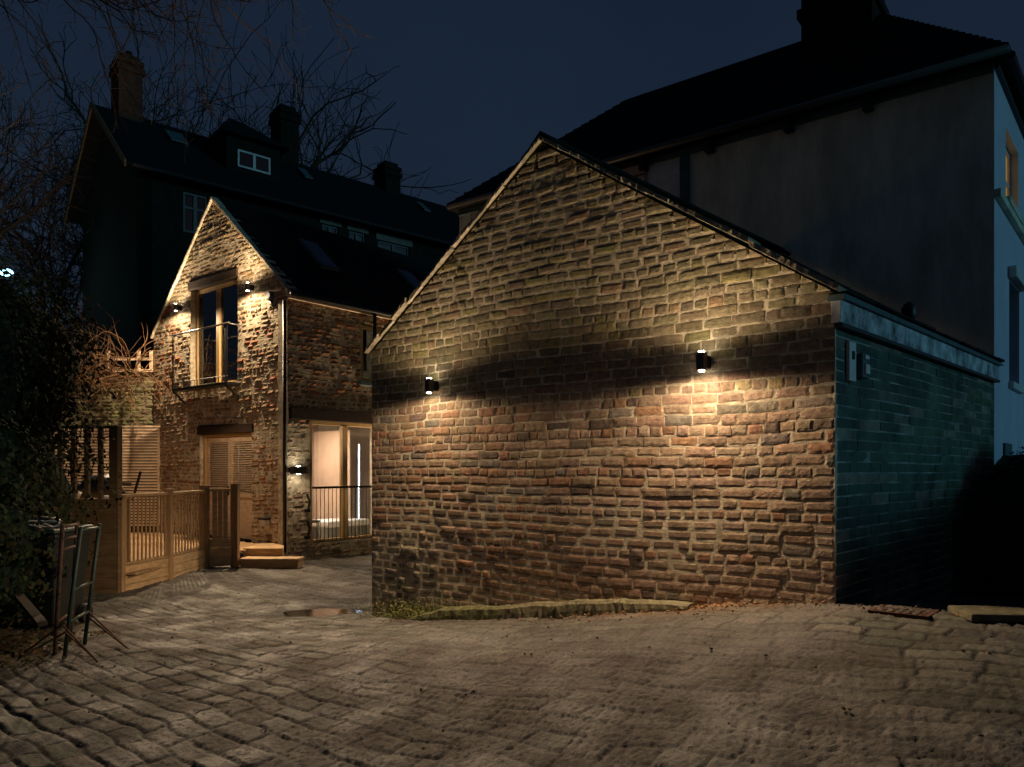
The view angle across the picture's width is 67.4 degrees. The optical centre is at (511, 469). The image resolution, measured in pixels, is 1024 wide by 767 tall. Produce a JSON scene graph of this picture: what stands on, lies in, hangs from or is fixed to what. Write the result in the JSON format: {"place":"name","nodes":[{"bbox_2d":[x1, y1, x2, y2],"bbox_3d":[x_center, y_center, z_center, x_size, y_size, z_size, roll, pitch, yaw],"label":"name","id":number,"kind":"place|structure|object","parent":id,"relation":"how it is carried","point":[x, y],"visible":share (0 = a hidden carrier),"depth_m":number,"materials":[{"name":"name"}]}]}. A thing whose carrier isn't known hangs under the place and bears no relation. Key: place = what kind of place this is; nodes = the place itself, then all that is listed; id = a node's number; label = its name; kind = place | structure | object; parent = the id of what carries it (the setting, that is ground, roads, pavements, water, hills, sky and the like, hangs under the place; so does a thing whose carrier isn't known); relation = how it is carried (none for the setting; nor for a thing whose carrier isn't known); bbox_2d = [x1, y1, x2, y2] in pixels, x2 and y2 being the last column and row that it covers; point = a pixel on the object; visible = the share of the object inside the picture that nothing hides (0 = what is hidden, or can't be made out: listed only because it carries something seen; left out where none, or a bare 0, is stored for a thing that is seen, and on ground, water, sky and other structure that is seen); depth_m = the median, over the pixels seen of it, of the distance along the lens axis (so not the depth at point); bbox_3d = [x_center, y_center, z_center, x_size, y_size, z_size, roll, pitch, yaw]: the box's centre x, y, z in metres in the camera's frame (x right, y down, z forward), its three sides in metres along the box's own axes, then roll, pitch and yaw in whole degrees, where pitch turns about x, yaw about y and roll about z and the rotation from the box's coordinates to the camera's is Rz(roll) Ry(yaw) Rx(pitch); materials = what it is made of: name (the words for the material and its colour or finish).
{"place":"outdoors","nodes":[
{"label":"outdoors","id":0,"kind":"place"},
{"bbox_2d":[0,552,1023,766],"bbox_3d":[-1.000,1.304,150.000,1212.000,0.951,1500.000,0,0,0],"label":"ground","id":1,"kind":"structure","parent":0,"point":[621,693],"depth_m":4.73,"materials":[{"name":"grey stone"}]},
{"bbox_2d":[14,593,47,627],"bbox_3d":[-4.155,1.205,6.625,0.102,0.180,0.931,0,0,-44],"label":"old plank","id":2,"kind":"object","parent":1,"relation":"on","point":[29,609],"visible":1,"depth_m":6.55,"materials":[{"name":"brown wood"}]},
{"bbox_2d":[0,627,80,657],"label":"planting bed","id":3,"kind":"object","parent":1,"relation":"on","point":[7,646],"visible":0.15,"depth_m":7.04,"materials":[{"name":"soil"}]},
{"bbox_2d":[0,623,117,668],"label":"leaf litter","id":4,"kind":"object","parent":3,"relation":"on","point":[35,651],"visible":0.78,"depth_m":6.84,"materials":[{"name":"brown plant"}]},
{"bbox_2d":[0,101,83,363],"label":"bare tree","id":5,"kind":"object","parent":1,"relation":"on","point":[51,274],"visible":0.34,"depth_m":28.22,"materials":[{"name":"brown plant"}]},
{"bbox_2d":[0,55,96,340],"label":"bare tree","id":6,"kind":"object","parent":1,"relation":"on","point":[21,125],"visible":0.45,"depth_m":29.95,"materials":[{"name":"brown plant"}]},
{"bbox_2d":[7,524,94,625],"bbox_3d":[-4.794,1.099,7.907,0.630,1.028,0.782,0,0,0],"label":"wheelie bin","id":7,"kind":"object","parent":1,"relation":"on","point":[47,611],"visible":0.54,"depth_m":7.67,"materials":[{"name":"black plastic"}]},
{"bbox_2d":[28,520,59,527],"bbox_3d":[-4.585,0.535,7.560,0.387,0.086,0.076,0,0,0],"label":"rope","id":8,"kind":"object","parent":7,"relation":"on","point":[39,523],"visible":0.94,"depth_m":7.55,"materials":[{"name":"fabric"}]},
{"bbox_2d":[32,516,62,527],"bbox_3d":[-4.838,0.524,7.806,0.549,0.124,0.314,0,0,0],"label":"refuse sack","id":9,"kind":"object","parent":7,"relation":"on","point":[49,523],"visible":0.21,"depth_m":7.72,"materials":[{"name":"black plastic"}]},
{"bbox_2d":[0,256,124,626],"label":"ivy hedge","id":10,"kind":"object","parent":1,"relation":"on","point":[40,358],"visible":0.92,"depth_m":8.48,"materials":[{"name":"green plant"}]},
{"bbox_2d":[21,522,128,661],"bbox_3d":[-3.782,1.038,6.739,0.790,1.134,0.914,0,0,0],"label":"folding trestle","id":11,"kind":"object","parent":1,"relation":"on","point":[69,615],"visible":0.98,"depth_m":6.61,"materials":[{"name":"black metal"}]},
{"bbox_2d":[69,498,128,593],"bbox_3d":[-5.840,1.060,10.360,1.222,1.348,0.321,0,0,0],"label":"boarded screen","id":12,"kind":"object","parent":1,"relation":"on","point":[107,577],"visible":0.42,"depth_m":10.20,"materials":[{"name":"brown wood"}]},
{"bbox_2d":[57,425,121,498],"bbox_3d":[-5.821,-0.104,10.264,1.161,0.976,0.132,0,0,0],"label":"balustrade","id":13,"kind":"object","parent":12,"relation":"on","point":[115,459],"visible":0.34,"depth_m":10.24,"materials":[{"name":"brown wood"}]},
{"bbox_2d":[0,63,208,264],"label":"bare tree","id":14,"kind":"object","parent":1,"relation":"on","point":[40,205],"visible":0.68,"depth_m":25.58,"materials":[{"name":"brown plant"}]},
{"bbox_2d":[0,52,212,369],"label":"bare tree","id":15,"kind":"object","parent":1,"relation":"on","point":[60,218],"visible":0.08,"depth_m":33.72,"materials":[{"name":"brown plant"}]},
{"bbox_2d":[61,372,154,532],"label":"boundary wall","id":16,"kind":"structure","parent":1,"relation":"on","point":[122,416],"depth_m":17.36,"materials":[{"name":"brick"}]},
{"bbox_2d":[70,282,174,426],"bbox_3d":[-8.940,-2.433,16.813,3.849,3.279,2.797,0,0,16],"label":"bramble bush","id":17,"kind":"object","parent":16,"relation":"on","point":[111,371],"visible":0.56,"depth_m":16.73,"materials":[{"name":"brown plant"}]},
{"bbox_2d":[105,351,152,371],"bbox_3d":[-8.616,-2.445,17.298,1.057,0.489,0.100,0,0,2],"label":"garden trellis","id":18,"kind":"object","parent":16,"relation":"on","point":[150,358],"visible":0.47,"depth_m":17.27,"materials":[{"name":"brown wood"}]},
{"bbox_2d":[120,489,173,591],"bbox_3d":[-5.162,1.007,10.837,0.133,1.454,1.174,0,0,10],"label":"balustrade fence","id":19,"kind":"object","parent":1,"relation":"on","point":[165,561],"visible":0.88,"depth_m":10.87,"materials":[{"name":"brown wood"}]},
{"bbox_2d":[53,70,304,199],"bbox_3d":[-13.899,-7.870,37.244,10.522,19.580,17.333,0,0,0],"label":"bare tree","id":20,"kind":"object","parent":1,"relation":"on","point":[143,115],"visible":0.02,"depth_m":30.28,"materials":[{"name":"brown plant"}]},
{"bbox_2d":[0,0,374,161],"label":"overhanging tree","id":21,"kind":"object","parent":1,"relation":"on","point":[107,2],"visible":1,"depth_m":7.17,"materials":[{"name":"brown plant"}]},
{"bbox_2d":[0,0,379,184],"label":"bare tree","id":22,"kind":"object","parent":1,"relation":"on","point":[71,93],"visible":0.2,"depth_m":33.69,"materials":[{"name":"brown plant"}]},
{"bbox_2d":[174,485,209,577],"bbox_3d":[-5.088,0.987,12.086,0.146,1.473,1.373,0,0,0],"label":"balustrade fence","id":23,"kind":"object","parent":1,"relation":"on","point":[194,558],"visible":0.87,"depth_m":12.22,"materials":[{"name":"brown wood"}]},
{"bbox_2d":[126,533,258,574],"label":"timber deck","id":24,"kind":"structure","parent":1,"relation":"on","point":[244,544],"depth_m":13.93,"materials":[{"name":"brown wood"}]},
{"bbox_2d":[77,491,108,498],"bbox_3d":[-6.402,0.392,11.617,0.944,0.179,0.248,0,0,15],"label":"crumpled cloth","id":25,"kind":"object","parent":24,"relation":"on","point":[80,493],"visible":0.19,"depth_m":11.64,"materials":[{"name":"white fabric"}]},
{"bbox_2d":[70,474,125,498],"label":"bin bags","id":26,"kind":"object","parent":24,"relation":"on","point":[93,487],"visible":0.23,"depth_m":11.94,"materials":[{"name":"black plastic"}]},
{"bbox_2d":[122,482,131,485],"bbox_3d":[-6.375,0.225,12.400,0.059,0.079,0.463,0,0,30],"label":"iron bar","id":27,"kind":"object","parent":26,"relation":"on","point":[126,484],"visible":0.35,"depth_m":12.52,"materials":[{"name":"black metal"}]},
{"bbox_2d":[51,426,159,532],"bbox_3d":[-9.248,0.209,17.200,2.832,2.383,0.140,0,0,2],"label":"slatted screen","id":28,"kind":"object","parent":24,"relation":"on","point":[140,447],"visible":0.41,"depth_m":17.12,"materials":[{"name":"brown wood"}]},
{"bbox_2d":[131,471,141,500],"bbox_3d":[-6.113,0.264,12.500,0.044,0.480,0.238,0,0,10],"label":"wooden stake","id":29,"kind":"object","parent":24,"relation":"on","point":[137,482],"visible":0.9,"depth_m":12.50,"materials":[{"name":"brown wood"}]},
{"bbox_2d":[209,483,239,567],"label":"timber gate","id":30,"kind":"structure","parent":1,"relation":"on","point":[218,553],"depth_m":12.88,"materials":[{"name":"brown wood"}]},
{"bbox_2d":[0,32,470,280],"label":"bare tree","id":31,"kind":"object","parent":1,"relation":"on","point":[348,135],"visible":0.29,"depth_m":36.54,"materials":[{"name":"brown plant"}]},
{"bbox_2d":[64,51,458,481],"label":"old brick house","id":32,"kind":"structure","parent":1,"relation":"on","point":[148,193],"depth_m":24.61,"materials":[{"name":"brick"}]},
{"bbox_2d":[183,191,206,232],"bbox_3d":[-9.565,-7.705,23.147,0.738,1.207,0.090,0,0,-42],"label":"window","id":33,"kind":"structure","parent":32,"relation":"in","point":[194,205],"depth_m":23.08,"materials":[{"name":"white glass"}]},
{"bbox_2d":[237,149,269,174],"bbox_3d":[-8.463,-10.093,25.191,1.109,0.559,0.068,0,0,-42],"label":"window","id":34,"kind":"structure","parent":32,"relation":"in","point":[246,160],"depth_m":25.16,"materials":[{"name":"white paint"}]},
{"bbox_2d":[320,215,341,233],"bbox_3d":[-6.204,-7.942,26.154,0.818,1.240,0.170,0,0,-42],"label":"window","id":35,"kind":"structure","parent":32,"relation":"in","point":[326,220],"depth_m":26.13,"materials":[{"name":"white glass"}]},
{"bbox_2d":[347,222,368,242],"bbox_3d":[-5.432,-7.932,26.858,0.851,1.240,0.170,0,0,-42],"label":"window","id":36,"kind":"structure","parent":32,"relation":"in","point":[350,226],"depth_m":26.84,"materials":[{"name":"white glass"}]},
{"bbox_2d":[376,232,412,255],"bbox_3d":[-4.308,-7.834,27.881,1.562,1.240,0.170,0,0,-42],"label":"window","id":37,"kind":"structure","parent":32,"relation":"in","point":[400,249],"depth_m":27.87,"materials":[{"name":"white glass"}]},
{"bbox_2d":[239,542,303,568],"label":"timber steps","id":38,"kind":"structure","parent":1,"relation":"on","point":[263,555],"depth_m":13.11,"materials":[{"name":"brown wood"}]},
{"bbox_2d":[187,26,390,180],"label":"bare tree","id":39,"kind":"object","parent":1,"relation":"on","point":[268,133],"visible":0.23,"depth_m":40.39,"materials":[{"name":"brown plant"}]},
{"bbox_2d":[151,196,435,558],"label":"brick barn","id":40,"kind":"structure","parent":1,"relation":"on","point":[285,376],"depth_m":15.38,"materials":[{"name":"brick"}]},
{"bbox_2d":[174,303,181,310],"bbox_3d":[-7.161,-3.474,16.453,0.065,0.158,0.162,0,0,40],"label":"wall lamp","id":41,"kind":"object","parent":40,"relation":"attached to","point":[177,307],"visible":1,"depth_m":16.41,"materials":[{"name":"black metal"}]},
{"bbox_2d":[196,280,237,384],"bbox_3d":[-6.013,-2.761,15.794,1.836,2.076,0.090,0,0,40],"label":"window","id":42,"kind":"structure","parent":40,"relation":"in","point":[218,304],"depth_m":15.79,"materials":[{"name":"brown wood"}]},
{"bbox_2d":[207,437,230,536],"bbox_3d":[-6.025,0.349,15.785,0.903,2.022,0.080,0,0,40],"label":"louvre door","id":43,"kind":"structure","parent":40,"relation":"in","point":[211,442],"depth_m":15.79,"materials":[{"name":"brown wood"}]},
{"bbox_2d":[217,414,240,418],"bbox_3d":[-5.464,-1.018,14.836,0.060,0.078,0.492,0,0,40],"label":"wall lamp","id":44,"kind":"object","parent":40,"relation":"attached to","point":[219,416],"visible":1,"depth_m":14.74,"materials":[{"name":"black metal"}]},
{"bbox_2d":[238,436,244,541],"bbox_3d":[-5.359,0.325,15.460,0.060,2.250,0.355,0,0,38],"label":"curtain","id":45,"kind":"object","parent":40,"relation":"hanging from","point":[242,540],"visible":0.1,"depth_m":15.35,"materials":[{"name":"fabric"}]},
{"bbox_2d":[231,436,251,538],"bbox_3d":[-5.310,0.349,15.213,0.903,2.022,0.050,0,0,40],"label":"louvre door","id":46,"kind":"structure","parent":40,"relation":"in","point":[245,499],"depth_m":15.19,"materials":[{"name":"brown wood"}]},
{"bbox_2d":[245,282,253,290],"bbox_3d":[-5.010,-3.489,14.674,0.065,0.158,0.162,0,0,40],"label":"wall lamp","id":47,"kind":"object","parent":40,"relation":"attached to","point":[248,286],"visible":1,"depth_m":14.62,"materials":[{"name":"black metal"}]},
{"bbox_2d":[257,517,269,525],"bbox_3d":[-4.645,0.972,14.378,0.227,0.157,0.130,0,0,40],"label":"outdoor socket","id":48,"kind":"object","parent":40,"relation":"attached to","point":[264,521],"visible":1,"depth_m":14.34,"materials":[{"name":"white paint"}]},
{"bbox_2d":[266,291,273,304],"bbox_3d":[-4.514,-3.207,14.300,0.178,0.250,0.076,0,0,40],"label":"wall lamp","id":49,"kind":"object","parent":40,"relation":"attached to","point":[270,296],"visible":1,"depth_m":14.27,"materials":[{"name":"black metal"}]},
{"bbox_2d":[289,466,306,473],"bbox_3d":[-3.938,0.007,14.051,0.197,0.148,0.300,0,0,38],"label":"wall lamp","id":50,"kind":"object","parent":40,"relation":"attached to","point":[298,470],"visible":1,"depth_m":13.98,"materials":[{"name":"black metal"}]},
{"bbox_2d":[304,494,310,511],"bbox_3d":[-3.801,0.616,14.291,0.088,0.347,0.091,0,0,38],"label":"pipe stub","id":51,"kind":"object","parent":40,"relation":"attached to","point":[308,507],"visible":1,"depth_m":14.27,"materials":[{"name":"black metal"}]},
{"bbox_2d":[304,521,310,538],"bbox_3d":[-3.801,1.116,14.291,0.088,0.347,0.091,0,0,38],"label":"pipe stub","id":52,"kind":"object","parent":40,"relation":"attached to","point":[308,534],"visible":1,"depth_m":14.27,"materials":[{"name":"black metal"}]},
{"bbox_2d":[312,520,319,538],"bbox_3d":[-4.108,0.988,15.280,0.400,0.975,0.400,0,0,38],"label":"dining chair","id":53,"kind":"object","parent":40,"relation":"in","point":[314,521],"visible":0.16,"depth_m":15.30,"materials":[{"name":"brown wood"}]},
{"bbox_2d":[306,420,371,543],"bbox_3d":[-3.321,0.232,15.130,0.110,2.335,1.720,0,0,38],"label":"patio door","id":54,"kind":"structure","parent":40,"relation":"in","point":[344,426],"depth_m":15.08,"materials":[{"name":"brown wood"}]},
{"bbox_2d":[312,518,368,539],"bbox_3d":[-3.704,1.265,16.295,0.800,0.430,1.100,0,0,38],"label":"indoor bench","id":55,"kind":"object","parent":40,"relation":"in","point":[362,526],"visible":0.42,"depth_m":15.92,"materials":[{"name":"white paint"}]},
{"bbox_2d":[358,444,359,518],"bbox_3d":[-3.289,0.250,16.505,0.027,1.600,0.027,0,0,0],"label":"led tube","id":56,"kind":"object","parent":55,"relation":"on","point":[358,475],"visible":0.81,"depth_m":16.50,"materials":[{"name":"white plastic"}]},
{"bbox_2d":[358,325,382,385],"bbox_3d":[-2.730,-2.307,15.789,0.160,1.218,1.130,0,0,38],"label":"window","id":57,"kind":"structure","parent":40,"relation":"in","point":[364,381],"depth_m":15.45,"materials":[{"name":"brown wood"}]},
{"bbox_2d":[283,609,368,616],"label":"puddle","id":58,"kind":"object","parent":1,"relation":"on","point":[311,613],"visible":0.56,"depth_m":9.22,"materials":[{"name":"black liquid"}]},
{"bbox_2d":[401,174,428,197],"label":"bare tree","id":59,"kind":"object","parent":1,"relation":"on","point":[414,185],"visible":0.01,"depth_m":49.72,"materials":[{"name":"brown plant"}]},
{"bbox_2d":[339,586,511,619],"bbox_3d":[-1.047,1.422,8.150,2.876,0.524,0.213,0,0,40],"label":"moss","id":60,"kind":"object","parent":1,"relation":"on","point":[408,613],"visible":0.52,"depth_m":8.27,"materials":[{"name":"green plant"}]},
{"bbox_2d":[408,606,458,620],"bbox_3d":[-0.810,1.548,7.942,0.640,0.339,0.198,0,0,40],"label":"kerb stone","id":61,"kind":"object","parent":1,"relation":"on","point":[444,613],"visible":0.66,"depth_m":7.82,"materials":[{"name":"grey stone"}]},
{"bbox_2d":[452,605,505,619],"bbox_3d":[-0.310,1.467,7.532,0.639,0.343,0.202,0,0,40],"label":"kerb stone","id":62,"kind":"object","parent":1,"relation":"on","point":[479,612],"visible":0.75,"depth_m":7.49,"materials":[{"name":"grey stone"}]},
{"bbox_2d":[4,599,991,759],"bbox_3d":[-0.483,1.294,5.978,7.374,0.763,5.934,0,0,0],"label":"grit","id":63,"kind":"object","parent":1,"relation":"on","point":[711,648],"visible":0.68,"depth_m":5.20,"materials":[{"name":"gravel"}]},
{"bbox_2d":[500,601,559,618],"bbox_3d":[0.185,1.367,7.115,0.641,0.348,0.200,0,0,39],"label":"kerb stone","id":64,"kind":"object","parent":1,"relation":"on","point":[541,610],"visible":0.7,"depth_m":7.05,"materials":[{"name":"grey stone"}]},
{"bbox_2d":[555,598,622,618],"bbox_3d":[0.687,1.266,6.706,0.640,0.348,0.197,0,0,40],"label":"kerb stone","id":65,"kind":"object","parent":1,"relation":"on","point":[582,607],"visible":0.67,"depth_m":6.66,"materials":[{"name":"grey stone"}]},
{"bbox_2d":[347,600,957,624],"bbox_3d":[0.515,1.281,6.630,5.810,0.726,0.540,0,0,40],"label":"brick rubble","id":66,"kind":"object","parent":1,"relation":"on","point":[738,604],"visible":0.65,"depth_m":5.93,"materials":[{"name":"brick"}]},
{"bbox_2d":[618,598,696,613],"bbox_3d":[1.185,1.198,6.291,0.642,0.283,0.198,0,0,41],"label":"kerb stone","id":67,"kind":"object","parent":1,"relation":"on","point":[626,605],"visible":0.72,"depth_m":6.26,"materials":[{"name":"grey stone"}]},
{"bbox_2d":[364,131,1004,617],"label":"brick outbuilding","id":68,"kind":"structure","parent":1,"relation":"on","point":[576,425],"depth_m":6.76,"materials":[{"name":"brick"}]},
{"bbox_2d":[425,378,438,392],"bbox_3d":[-0.832,-0.876,8.021,0.065,0.158,0.162,0,0,40],"label":"wall lamp","id":69,"kind":"object","parent":68,"relation":"attached to","point":[431,385],"visible":1,"depth_m":7.97,"materials":[{"name":"black metal"}]},
{"bbox_2d":[696,351,710,371],"bbox_3d":[1.520,-0.852,6.069,0.065,0.158,0.162,0,0,40],"label":"wall lamp","id":70,"kind":"object","parent":68,"relation":"attached to","point":[703,360],"visible":1,"depth_m":6.01,"materials":[{"name":"black metal"}]},
{"bbox_2d":[846,341,855,381],"bbox_3d":[2.514,-0.801,5.679,0.036,0.289,0.134,0,0,44],"label":"wall sign","id":71,"kind":"object","parent":68,"relation":"attached to","point":[850,361],"visible":1,"depth_m":5.64,"materials":[{"name":"white paint"}]},
{"bbox_2d":[856,353,869,378],"bbox_3d":[2.655,-0.784,5.802,0.071,0.181,0.140,0,0,44],"label":"meter box","id":72,"kind":"object","parent":68,"relation":"attached to","point":[862,366],"visible":0.84,"depth_m":5.76,"materials":[{"name":"white paint"}]},
{"bbox_2d":[901,302,916,318],"bbox_3d":[3.962,-1.430,7.664,0.136,0.495,0.136,0,0,0],"label":"roof flue","id":73,"kind":"object","parent":68,"relation":"on","point":[908,309],"visible":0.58,"depth_m":7.61,"materials":[{"name":"black metal"}]},
{"bbox_2d":[446,0,1023,464],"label":"rendered house","id":74,"kind":"structure","parent":1,"relation":"on","point":[870,148],"depth_m":10.44,"materials":[{"name":"paint"}]},
{"bbox_2d":[1006,149,1023,225],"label":"window","id":75,"kind":"structure","parent":74,"relation":"in","point":[1008,196],"depth_m":10.89,"materials":[{"name":"brown paint"}]},
{"bbox_2d":[1008,381,1023,393],"bbox_3d":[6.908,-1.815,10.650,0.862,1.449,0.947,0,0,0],"label":"window sill","id":76,"kind":"structure","parent":74,"relation":"in","point":[1012,385],"depth_m":10.41,"materials":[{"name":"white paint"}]},
{"bbox_2d":[868,604,939,619],"bbox_3d":[2.614,0.959,5.120,0.360,0.059,0.360,0,0,40],"label":"drain cover","id":77,"kind":"object","parent":1,"relation":"on","point":[922,616],"visible":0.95,"depth_m":5.03,"materials":[{"name":"metal"}]},
{"bbox_2d":[952,518,992,594],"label":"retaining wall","id":78,"kind":"structure","parent":1,"relation":"on","point":[962,580],"depth_m":7.71,"materials":[{"name":"brick"}]},
{"bbox_2d":[948,605,1023,622],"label":"stone slab","id":79,"kind":"structure","parent":1,"relation":"on","point":[993,613],"depth_m":4.80,"materials":[{"name":"grey stone"}]},
{"bbox_2d":[966,446,1023,596],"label":"rounded shrub","id":80,"kind":"object","parent":1,"relation":"on","point":[996,560],"visible":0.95,"depth_m":7.61,"materials":[{"name":"green plant"}]},
{"bbox_2d":[0,0,1023,362],"label":"sky","id":81,"kind":"structure","parent":0,"point":[474,83],"materials":[{"name":"blue"}]},
{"bbox_2d":[986,455,1023,487],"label":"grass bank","id":82,"kind":"structure","parent":0,"point":[1001,460],"depth_m":9.50,"materials":[{"name":"plant"}]}
]}

